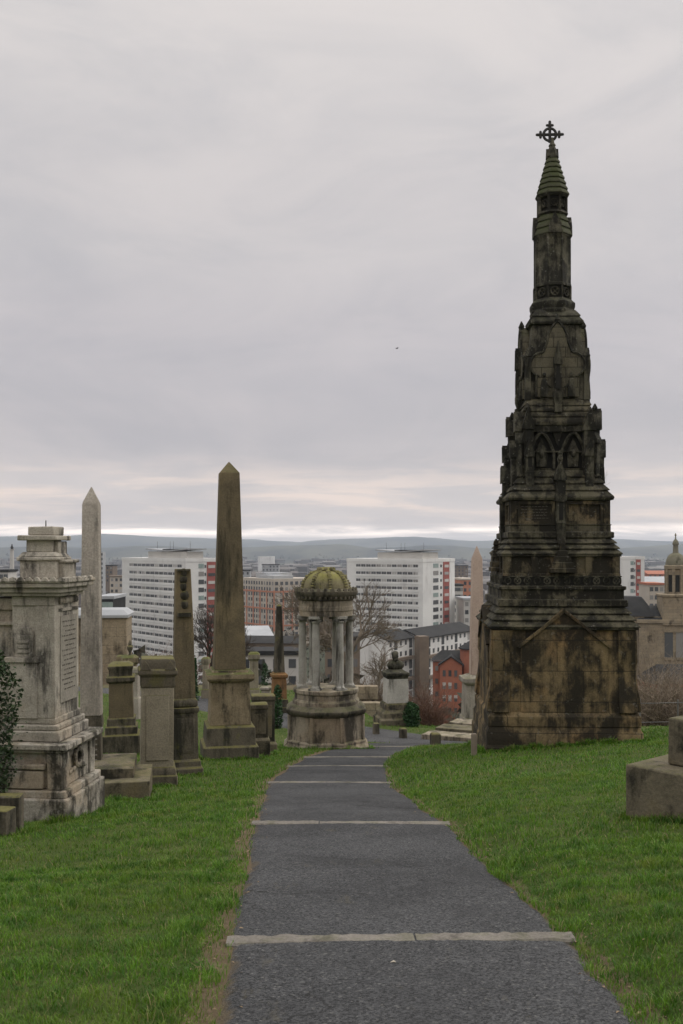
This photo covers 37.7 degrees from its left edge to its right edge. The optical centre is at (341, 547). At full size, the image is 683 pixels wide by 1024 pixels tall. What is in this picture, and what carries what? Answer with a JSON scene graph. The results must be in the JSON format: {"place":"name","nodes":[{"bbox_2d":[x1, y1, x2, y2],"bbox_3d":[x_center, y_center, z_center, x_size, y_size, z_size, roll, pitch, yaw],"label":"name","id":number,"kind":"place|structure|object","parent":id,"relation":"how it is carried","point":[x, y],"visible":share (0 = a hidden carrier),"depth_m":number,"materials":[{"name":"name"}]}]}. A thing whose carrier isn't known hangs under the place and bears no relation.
{"place":"outdoors","nodes":[
{"label":"outdoors","id":0,"kind":"place"},
{"bbox_2d":[78,687,467,744],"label":"road","id":1,"kind":"structure","parent":0,"point":[387,736],"depth_m":31.08,"materials":[{"name":"grey asphalt"}]},
{"bbox_2d":[0,534,682,1023],"bbox_3d":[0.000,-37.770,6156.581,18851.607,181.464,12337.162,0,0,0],"label":"ground","id":2,"kind":"structure","parent":0,"point":[114,546],"depth_m":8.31,"materials":[{"name":"green plant"}]},
{"bbox_2d":[0,806,15,835],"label":"grave kerb","id":3,"kind":"structure","parent":2,"relation":"on","point":[7,820],"depth_m":9.79,"materials":[{"name":"stone"}]},
{"bbox_2d":[0,569,17,596],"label":"building","id":4,"kind":"structure","parent":2,"relation":"on","point":[8,573],"depth_m":301.36,"materials":[{"name":"stone"}]},
{"bbox_2d":[0,792,23,830],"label":"grave kerb","id":5,"kind":"structure","parent":2,"relation":"on","point":[16,799],"depth_m":10.12,"materials":[{"name":"stone"}]},
{"bbox_2d":[9,545,14,568],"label":"memorial column","id":6,"kind":"structure","parent":2,"relation":"on","point":[11,557],"depth_m":419.31,"materials":[{"name":"stone"}]},
{"bbox_2d":[0,650,27,792],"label":"ivy","id":7,"kind":"object","parent":2,"relation":"on","point":[4,750],"visible":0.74,"depth_m":10.37,"materials":[{"name":"green plant"}]},
{"bbox_2d":[0,520,104,822],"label":"carved tomb","id":8,"kind":"object","parent":2,"relation":"on","point":[57,773],"visible":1,"depth_m":11.16,"materials":[{"name":"stone"}]},
{"bbox_2d":[101,552,105,594],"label":"building","id":9,"kind":"structure","parent":2,"relation":"on","point":[103,562],"depth_m":622.61,"materials":[{"name":"white concrete"}]},
{"bbox_2d":[78,607,133,684],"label":"building","id":10,"kind":"structure","parent":2,"relation":"on","point":[116,629],"depth_m":62.06,"materials":[{"name":"stone"}]},
{"bbox_2d":[106,565,117,593],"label":"building","id":11,"kind":"structure","parent":2,"relation":"on","point":[111,569],"depth_m":699.92,"materials":[{"name":"concrete"}]},
{"bbox_2d":[102,593,126,606],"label":"building","id":12,"kind":"structure","parent":2,"relation":"on","point":[114,600],"depth_m":242.95,"materials":[{"name":"stone"}]},
{"bbox_2d":[102,602,107,606],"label":"window","id":13,"kind":"structure","parent":12,"relation":"in","point":[104,604],"depth_m":239.95,"materials":[{"name":"grey glass"}]},
{"bbox_2d":[109,575,121,592],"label":"building","id":14,"kind":"structure","parent":2,"relation":"on","point":[115,583],"depth_m":519.93,"materials":[{"name":"beige concrete"}]},
{"bbox_2d":[80,487,151,798],"bbox_3d":[-3.159,1.498,13.909,1.019,4.728,1.305,0,0,-9],"label":"stone obelisk","id":15,"kind":"object","parent":2,"relation":"on","point":[125,775],"visible":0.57,"depth_m":14.06,"materials":[{"name":"stone"}]},
{"bbox_2d":[116,655,122,660],"bbox_3d":[-10.166,6.011,46.000,0.359,2.178,0.359,0,0,-17],"label":"stone pedestal","id":16,"kind":"object","parent":2,"relation":"on","point":[118,657],"visible":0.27,"depth_m":45.82,"materials":[{"name":"brown stone"}]},
{"bbox_2d":[103,661,139,754],"bbox_3d":[-5.107,3.783,23.218,0.841,2.276,0.838,-1,0,-10],"label":"stepped pedestal","id":17,"kind":"object","parent":2,"relation":"on","point":[121,734],"visible":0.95,"depth_m":22.91,"materials":[{"name":"stone"}]},
{"bbox_2d":[121,640,138,666],"bbox_3d":[-8.460,5.184,40.000,0.676,3.004,0.676,0,0,-17],"label":"stone pedestal","id":18,"kind":"object","parent":2,"relation":"on","point":[133,658],"visible":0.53,"depth_m":39.78,"materials":[{"name":"grey stone"}]},
{"bbox_2d":[133,667,140,718],"bbox_3d":[-7.416,5.364,36.000,0.374,2.160,0.374,0,0,10],"label":"stone pedestal","id":19,"kind":"object","parent":2,"relation":"on","point":[137,696],"visible":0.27,"depth_m":35.85,"materials":[{"name":"stone"}]},
{"bbox_2d":[137,655,177,785],"bbox_3d":[-2.846,2.819,15.407,0.622,2.289,0.619,1,0,-13],"label":"stone pedestal","id":20,"kind":"object","parent":2,"relation":"on","point":[157,674],"visible":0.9,"depth_m":15.15,"materials":[{"name":"beige stone"}]},
{"bbox_2d":[122,541,215,684],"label":"tower block","id":21,"kind":"structure","parent":2,"relation":"on","point":[148,585],"depth_m":342.93,"materials":[{"name":"white concrete"}]},
{"bbox_2d":[129,593,173,663],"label":"lower windows","id":22,"kind":"structure","parent":21,"relation":"in","point":[132,594],"depth_m":347.85,"materials":[{"name":"grey glass"}]},
{"bbox_2d":[132,639,205,684],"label":"bare thicket","id":23,"kind":"object","parent":2,"relation":"on","point":[172,654],"visible":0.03,"depth_m":76.25,"materials":[{"name":"brown plant"}]},
{"bbox_2d":[173,568,202,774],"bbox_3d":[-2.741,2.295,17.399,0.580,3.882,0.577,-1,0,-14],"label":"broken obelisk","id":24,"kind":"object","parent":2,"relation":"on","point":[186,755],"visible":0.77,"depth_m":17.22,"materials":[{"name":"brown stone"}]},
{"bbox_2d":[194,657,199,700],"bbox_3d":[-6.288,5.756,42.976,0.396,2.100,0.427,0,0,0],"label":"evergreen shrub","id":25,"kind":"object","parent":2,"relation":"on","point":[196,682],"visible":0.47,"depth_m":42.98,"materials":[{"name":"green plant"}]},
{"bbox_2d":[201,657,210,698],"bbox_3d":[-5.962,5.865,44.000,0.343,2.138,0.343,0,0,11],"label":"stone pedestal","id":26,"kind":"object","parent":2,"relation":"on","point":[205,661],"visible":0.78,"depth_m":43.86,"materials":[{"name":"beige stone"}]},
{"bbox_2d":[193,601,257,666],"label":"bare tree","id":27,"kind":"object","parent":2,"relation":"on","point":[204,627],"visible":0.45,"depth_m":71.47,"materials":[{"name":"brown plant"}]},
{"bbox_2d":[200,462,258,759],"bbox_3d":[-2.464,1.530,21.901,1.188,6.828,1.189,0,0,-11],"label":"stone obelisk","id":28,"kind":"object","parent":2,"relation":"on","point":[229,729],"visible":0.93,"depth_m":21.58,"materials":[{"name":"brown stone"}]},
{"bbox_2d":[243,570,251,576],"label":"building","id":29,"kind":"structure","parent":2,"relation":"on","point":[246,573],"depth_m":620.00,"materials":[{"name":"concrete"}]},
{"bbox_2d":[248,652,259,699],"bbox_3d":[-3.850,5.763,44.000,0.515,2.375,0.515,0,0,-4],"label":"stone pedestal","id":30,"kind":"object","parent":2,"relation":"on","point":[253,658],"visible":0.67,"depth_m":43.80,"materials":[{"name":"beige stone"}]},
{"bbox_2d":[245,625,273,635],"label":"building","id":31,"kind":"structure","parent":2,"relation":"on","point":[264,630],"depth_m":234.08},
{"bbox_2d":[250,702,269,755],"bbox_3d":[-1.922,4.300,23.354,0.479,1.385,0.519,-1,1,-9],"label":"headstone","id":32,"kind":"object","parent":2,"relation":"on","point":[259,715],"visible":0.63,"depth_m":23.17,"materials":[{"name":"stone"}]},
{"bbox_2d":[251,693,276,751],"bbox_3d":[-1.952,4.491,24.785,0.685,1.748,0.576,0,0,-9],"label":"headstone","id":33,"kind":"object","parent":2,"relation":"on","point":[269,698],"visible":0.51,"depth_m":24.61,"materials":[{"name":"stone"}]},
{"bbox_2d":[260,663,268,690],"bbox_3d":[-3.088,5.616,40.212,0.451,1.972,0.437,0,0,0],"label":"potted shrub","id":34,"kind":"object","parent":2,"relation":"on","point":[264,676],"visible":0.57,"depth_m":40.17,"materials":[{"name":"green plant"}]},
{"bbox_2d":[260,686,270,692],"bbox_3d":[-3.020,6.102,40.000,0.468,1.164,0.468,0,0,2],"label":"stone pedestal","id":35,"kind":"object","parent":2,"relation":"on","point":[265,689],"visible":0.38,"depth_m":39.81,"materials":[{"name":"stone"}]},
{"bbox_2d":[258,556,274,571],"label":"building","id":36,"kind":"structure","parent":2,"relation":"on","point":[266,560],"depth_m":1900.00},
{"bbox_2d":[262,564,279,571],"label":"building","id":37,"kind":"structure","parent":2,"relation":"on","point":[270,567],"depth_m":900.00,"materials":[{"name":"concrete"}]},
{"bbox_2d":[245,635,298,646],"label":"building","id":38,"kind":"structure","parent":2,"relation":"on","point":[265,641],"depth_m":205.67,"materials":[{"name":"stone"}]},
{"bbox_2d":[246,647,298,684],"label":"building","id":39,"kind":"structure","parent":2,"relation":"on","point":[291,659],"depth_m":170.14,"materials":[{"name":"stone"}]},
{"bbox_2d":[289,659,295,667],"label":"window","id":40,"kind":"structure","parent":39,"relation":"in","point":[292,662],"depth_m":170.15,"materials":[{"name":"grey glass"}]},
{"bbox_2d":[289,676,295,684],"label":"window","id":41,"kind":"structure","parent":39,"relation":"in","point":[293,678],"depth_m":170.15,"materials":[{"name":"grey glass"}]},
{"bbox_2d":[243,572,308,643],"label":"office block","id":42,"kind":"structure","parent":2,"relation":"on","point":[259,588],"depth_m":508.09,"materials":[{"name":"beige concrete"}]},
{"bbox_2d":[244,602,307,635],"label":"lower windows","id":43,"kind":"structure","parent":42,"relation":"in","point":[296,628],"depth_m":507.11,"materials":[{"name":"grey glass"}]},
{"bbox_2d":[270,604,287,712],"bbox_3d":[-2.375,4.374,38.001,0.691,4.493,0.690,0,0,-11],"label":"stone obelisk","id":44,"kind":"object","parent":2,"relation":"on","point":[278,675],"visible":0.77,"depth_m":37.83,"materials":[{"name":"orange stone"}]},
{"bbox_2d":[274,684,283,728],"bbox_3d":[-2.137,5.325,33.002,0.494,1.672,0.452,0,0,0],"label":"evergreen shrub","id":45,"kind":"object","parent":2,"relation":"on","point":[278,696],"visible":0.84,"depth_m":32.94,"materials":[{"name":"green plant"}]},
{"bbox_2d":[263,674,344,685],"bbox_3d":[-2.537,8.514,58.088,6.415,2.956,5.001,0,0,0],"label":"bare thicket","id":46,"kind":"object","parent":2,"relation":"on","point":[297,680],"visible":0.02,"depth_m":58.35,"materials":[{"name":"brown plant"}]},
{"bbox_2d":[283,567,368,748],"bbox_3d":[-0.421,3.123,26.998,2.303,5.219,2.300,0,0,0],"label":"domed temple monument","id":47,"kind":"object","parent":2,"relation":"on","point":[327,715],"visible":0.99,"depth_m":26.38,"materials":[{"name":"grey stone"}]},
{"bbox_2d":[0,557,665,628],"bbox_3d":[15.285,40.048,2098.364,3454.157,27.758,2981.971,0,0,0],"label":"distant city","id":48,"kind":"object","parent":2,"relation":"on","point":[301,568],"visible":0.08,"depth_m":2205.45},
{"bbox_2d":[0,553,668,721],"bbox_3d":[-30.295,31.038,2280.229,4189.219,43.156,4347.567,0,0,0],"label":"distant trees","id":49,"kind":"object","parent":2,"relation":"on","point":[141,652],"visible":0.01,"depth_m":128.40,"materials":[{"name":"plant"}]},
{"bbox_2d":[306,606,366,682],"bbox_3d":[-0.182,6.006,60.300,4.125,5.172,3.547,0,0,0],"label":"bare tree","id":50,"kind":"object","parent":2,"relation":"on","point":[330,677],"visible":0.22,"depth_m":60.10,"materials":[{"name":"brown plant"}]},
{"bbox_2d":[269,579,406,678],"bbox_3d":[-0.165,5.054,52.365,7.332,6.781,6.122,0,0,0],"label":"bare tree","id":51,"kind":"object","parent":2,"relation":"on","point":[323,635],"visible":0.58,"depth_m":52.94,"materials":[{"name":"brown plant"}]},
{"bbox_2d":[325,632,361,684],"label":"building","id":52,"kind":"structure","parent":2,"relation":"on","point":[328,662],"depth_m":190.00,"materials":[{"name":"stone"}]},
{"bbox_2d":[328,659,331,666],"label":"window","id":53,"kind":"structure","parent":52,"relation":"in","point":[329,660],"depth_m":189.91,"materials":[{"name":"grey glass"}]},
{"bbox_2d":[353,659,356,666],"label":"window","id":54,"kind":"structure","parent":52,"relation":"in","point":[354,661],"depth_m":189.91,"materials":[{"name":"grey glass"}]},
{"bbox_2d":[327,657,382,700],"bbox_3d":[1.286,7.678,55.897,5.397,3.835,5.149,0,0,0],"label":"bare thicket","id":55,"kind":"object","parent":2,"relation":"on","point":[380,695],"visible":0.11,"depth_m":55.94,"materials":[{"name":"plant"}]},
{"bbox_2d":[355,685,379,716],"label":"terrace wall","id":56,"kind":"structure","parent":2,"relation":"on","point":[367,692],"depth_m":45.20,"materials":[{"name":"stone"}]},
{"bbox_2d":[372,723,379,733],"bbox_3d":[1.086,5.850,31.500,0.195,0.680,0.193,0,0,-11],"label":"stone post","id":57,"kind":"object","parent":2,"relation":"on","point":[376,728],"visible":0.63,"depth_m":31.41,"materials":[{"name":"grey stone"}]},
{"bbox_2d":[360,639,404,700],"bbox_3d":[1.879,6.224,46.770,2.154,3.984,2.212,0,0,0],"label":"bare tree","id":58,"kind":"object","parent":2,"relation":"on","point":[382,666],"visible":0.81,"depth_m":46.59,"materials":[{"name":"brown plant"}]},
{"bbox_2d":[360,628,413,701],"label":"flats","id":59,"kind":"structure","parent":2,"relation":"on","point":[406,656],"depth_m":244.04,"materials":[{"name":"paint"}]},
{"bbox_2d":[373,651,418,725],"bbox_3d":[1.889,5.087,35.000,1.338,2.962,1.338,0,0,-10],"label":"bust monument","id":60,"kind":"object","parent":2,"relation":"on","point":[391,707],"visible":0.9,"depth_m":34.63,"materials":[{"name":"stone"}]},
{"bbox_2d":[346,549,454,635],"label":"tower block","id":61,"kind":"structure","parent":2,"relation":"on","point":[421,583],"depth_m":357.23,"materials":[{"name":"white concrete"}]},
{"bbox_2d":[356,593,417,631],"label":"lower windows","id":62,"kind":"structure","parent":61,"relation":"in","point":[404,595],"depth_m":355.40,"materials":[{"name":"grey glass"}]},
{"bbox_2d":[399,728,406,737],"bbox_3d":[1.877,5.814,30.540,0.219,0.638,0.218,0,0,-11],"label":"stone post","id":63,"kind":"object","parent":2,"relation":"on","point":[402,732],"visible":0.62,"depth_m":30.44,"materials":[{"name":"grey stone"}]},
{"bbox_2d":[401,702,420,726],"bbox_3d":[2.384,5.800,34.201,0.703,1.113,0.679,0,0,0],"label":"evergreen shrub","id":64,"kind":"object","parent":2,"relation":"on","point":[411,718],"visible":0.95,"depth_m":34.07,"materials":[{"name":"green plant"}]},
{"bbox_2d":[414,635,428,703],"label":"stair tower","id":65,"kind":"structure","parent":2,"relation":"on","point":[421,656],"depth_m":244.91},
{"bbox_2d":[172,780,680,1022],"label":"leaf litter","id":66,"kind":"object","parent":2,"relation":"on","point":[258,881],"visible":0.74,"depth_m":6.03,"materials":[{"name":"brown plant"}]},
{"bbox_2d":[408,675,461,725],"bbox_3d":[3.935,7.318,47.180,4.192,3.351,5.497,0,0,0],"label":"bare thicket","id":67,"kind":"object","parent":2,"relation":"on","point":[429,715],"visible":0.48,"depth_m":46.69,"materials":[{"name":"brown plant"}]},
{"bbox_2d":[430,732,440,744],"bbox_3d":[2.564,5.380,27.309,0.249,0.663,0.250,0,0,-11],"label":"stone post","id":68,"kind":"object","parent":2,"relation":"on","point":[435,737],"visible":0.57,"depth_m":27.20,"materials":[{"name":"grey stone"}]},
{"bbox_2d":[404,622,469,707],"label":"flats","id":69,"kind":"structure","parent":2,"relation":"on","point":[452,636],"depth_m":260.60,"materials":[{"name":"paint"}]},
{"bbox_2d":[421,730,471,741],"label":"tomb slab","id":70,"kind":"structure","parent":2,"relation":"on","point":[454,736],"depth_m":30.05,"materials":[{"name":"grey stone"}]},
{"bbox_2d":[432,641,469,722],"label":"brick building","id":71,"kind":"structure","parent":2,"relation":"on","point":[449,665],"depth_m":200.23,"materials":[{"name":"brick"}]},
{"bbox_2d":[435,723,471,732],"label":"tomb slab","id":72,"kind":"structure","parent":2,"relation":"on","point":[456,728],"depth_m":31.03,"materials":[{"name":"stone"}]},
{"bbox_2d":[455,583,463,621],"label":"building","id":73,"kind":"structure","parent":2,"relation":"on","point":[458,589],"depth_m":420.00,"materials":[{"name":"concrete"}]},
{"bbox_2d":[449,718,472,725],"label":"tomb slab","id":74,"kind":"structure","parent":2,"relation":"on","point":[458,721],"depth_m":32.27,"materials":[{"name":"grey stone"}]},
{"bbox_2d":[455,565,467,577],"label":"building","id":75,"kind":"structure","parent":2,"relation":"on","point":[461,570],"depth_m":900.00,"materials":[{"name":"concrete"}]},
{"bbox_2d":[455,596,469,625],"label":"building","id":76,"kind":"structure","parent":2,"relation":"on","point":[462,609],"depth_m":362.37,"materials":[{"name":"white concrete"}]},
{"bbox_2d":[455,577,470,595],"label":"building","id":77,"kind":"structure","parent":2,"relation":"on","point":[465,581],"depth_m":439.65,"materials":[{"name":"orange brick"}]},
{"bbox_2d":[459,546,482,718],"bbox_3d":[4.871,3.345,35.998,1.158,6.835,1.152,0,0,-3],"label":"stone obelisk","id":78,"kind":"object","parent":2,"relation":"on","point":[467,680],"visible":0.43,"depth_m":35.80,"materials":[{"name":"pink stone"}]},
{"bbox_2d":[471,733,476,755],"bbox_3d":[2.597,4.006,19.600,0.106,0.744,0.105,0,0,-6],"label":"stone post","id":79,"kind":"object","parent":2,"relation":"on","point":[474,743],"visible":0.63,"depth_m":19.55,"materials":[{"name":"grey stone"}]},
{"bbox_2d":[472,120,643,752],"bbox_3d":[4.550,-2.207,21.600,3.185,14.047,3.185,0,0,2],"label":"gothic monument","id":80,"kind":"object","parent":2,"relation":"on","point":[558,626],"visible":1,"depth_m":20.50,"materials":[{"name":"stone"}]},
{"bbox_2d":[620,556,644,595],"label":"tower block","id":81,"kind":"structure","parent":2,"relation":"on","point":[632,571],"depth_m":387.18,"materials":[{"name":"white concrete"}]},
{"bbox_2d":[638,582,663,604],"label":"building","id":82,"kind":"structure","parent":2,"relation":"on","point":[648,591],"depth_m":350.00,"materials":[{"name":"beige concrete"}]},
{"bbox_2d":[624,533,682,675],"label":"church","id":83,"kind":"structure","parent":2,"relation":"on","point":[660,623],"depth_m":179.91,"materials":[{"name":"stone"}]},
{"bbox_2d":[664,630,673,659],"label":"window","id":84,"kind":"structure","parent":83,"relation":"in","point":[668,633],"depth_m":179.41,"materials":[{"name":"grey glass"}]},
{"bbox_2d":[669,575,671,591],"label":"turret window","id":85,"kind":"structure","parent":83,"relation":"in","point":[670,576],"depth_m":180.73,"materials":[{"name":"black glass"}]},
{"bbox_2d":[675,575,679,591],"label":"turret window","id":86,"kind":"structure","parent":83,"relation":"in","point":[677,577],"depth_m":180.11,"materials":[{"name":"black glass"}]},
{"bbox_2d":[675,630,682,659],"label":"window","id":87,"kind":"structure","parent":83,"relation":"in","point":[679,633],"depth_m":179.19,"materials":[{"name":"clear glass"}]},
{"bbox_2d":[644,576,663,582],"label":"building","id":88,"kind":"structure","parent":2,"relation":"on","point":[660,579],"depth_m":527.74,"materials":[{"name":"white"}]},
{"bbox_2d":[644,571,663,575],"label":"building","id":89,"kind":"structure","parent":2,"relation":"on","point":[653,573],"depth_m":641.20,"materials":[{"name":"red brick"}]},
{"bbox_2d":[626,715,682,818],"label":"grave plinth","id":90,"kind":"structure","parent":2,"relation":"on","point":[654,785],"depth_m":8.86,"materials":[{"name":"stone"}]},
{"bbox_2d":[636,658,682,726],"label":"bare thicket","id":91,"kind":"object","parent":2,"relation":"on","point":[662,711],"visible":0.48,"depth_m":37.50,"materials":[{"name":"brown plant"}]},
{"bbox_2d":[636,642,682,705],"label":"bare thicket","id":92,"kind":"object","parent":2,"relation":"on","point":[672,679],"visible":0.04,"depth_m":59.98,"materials":[{"name":"brown plant"}]},
{"bbox_2d":[636,664,682,692],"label":"brick building","id":93,"kind":"structure","parent":2,"relation":"on","point":[660,669],"depth_m":132.43,"materials":[{"name":"brick"}]},
{"bbox_2d":[639,699,682,722],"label":"handrail","id":94,"kind":"object","parent":2,"relation":"on","point":[677,702],"visible":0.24,"depth_m":29.90,"materials":[{"name":"metal"}]},
{"bbox_2d":[0,0,682,541],"label":"sky","id":95,"kind":"structure","parent":0,"point":[224,224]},
{"bbox_2d":[217,743,640,1023],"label":"path","id":96,"kind":"structure","parent":0,"point":[347,878],"depth_m":5.94,"materials":[{"name":"grey asphalt"}]},
{"bbox_2d":[266,781,390,784],"bbox_3d":[-0.200,3.746,15.700,1.954,0.148,0.150,0,0,0],"label":"stone step","id":97,"kind":"object","parent":96,"relation":"on","point":[270,782],"visible":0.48,"depth_m":15.68,"materials":[{"name":"grey stone"}]},
{"bbox_2d":[288,765,386,766],"bbox_3d":[-0.080,4.339,19.600,1.956,0.143,0.149,0,0,-2],"label":"stone step","id":98,"kind":"object","parent":96,"relation":"on","point":[338,765],"visible":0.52,"depth_m":19.62,"materials":[{"name":"grey stone"}]},
{"bbox_2d":[304,756,391,757],"bbox_3d":[0.145,4.706,22.200,1.957,0.148,0.145,0,0,0],"label":"stone step","id":99,"kind":"object","parent":96,"relation":"on","point":[346,756],"visible":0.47,"depth_m":22.23,"materials":[{"name":"grey stone"}]},
{"bbox_2d":[251,820,449,826],"bbox_3d":[0.092,2.780,9.880,1.952,0.150,0.149,0,0,0],"label":"stone step","id":100,"kind":"object","parent":96,"relation":"on","point":[259,822],"visible":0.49,"depth_m":9.88,"materials":[{"name":"grey stone"}]},
{"bbox_2d":[373,746,411,746],"bbox_3d":[0.950,5.425,27.000,1.959,0.150,0.149,0,0,0],"label":"stone step","id":101,"kind":"object","parent":96,"relation":"on","point":[391,746],"visible":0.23,"depth_m":26.97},
{"bbox_2d":[226,931,575,946],"bbox_3d":[0.334,2.250,5.600,1.946,0.148,0.149,0,0,-2],"label":"stone step","id":102,"kind":"object","parent":96,"relation":"on","point":[564,937],"visible":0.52,"depth_m":5.59,"materials":[{"name":"grey stone"}]}
]}

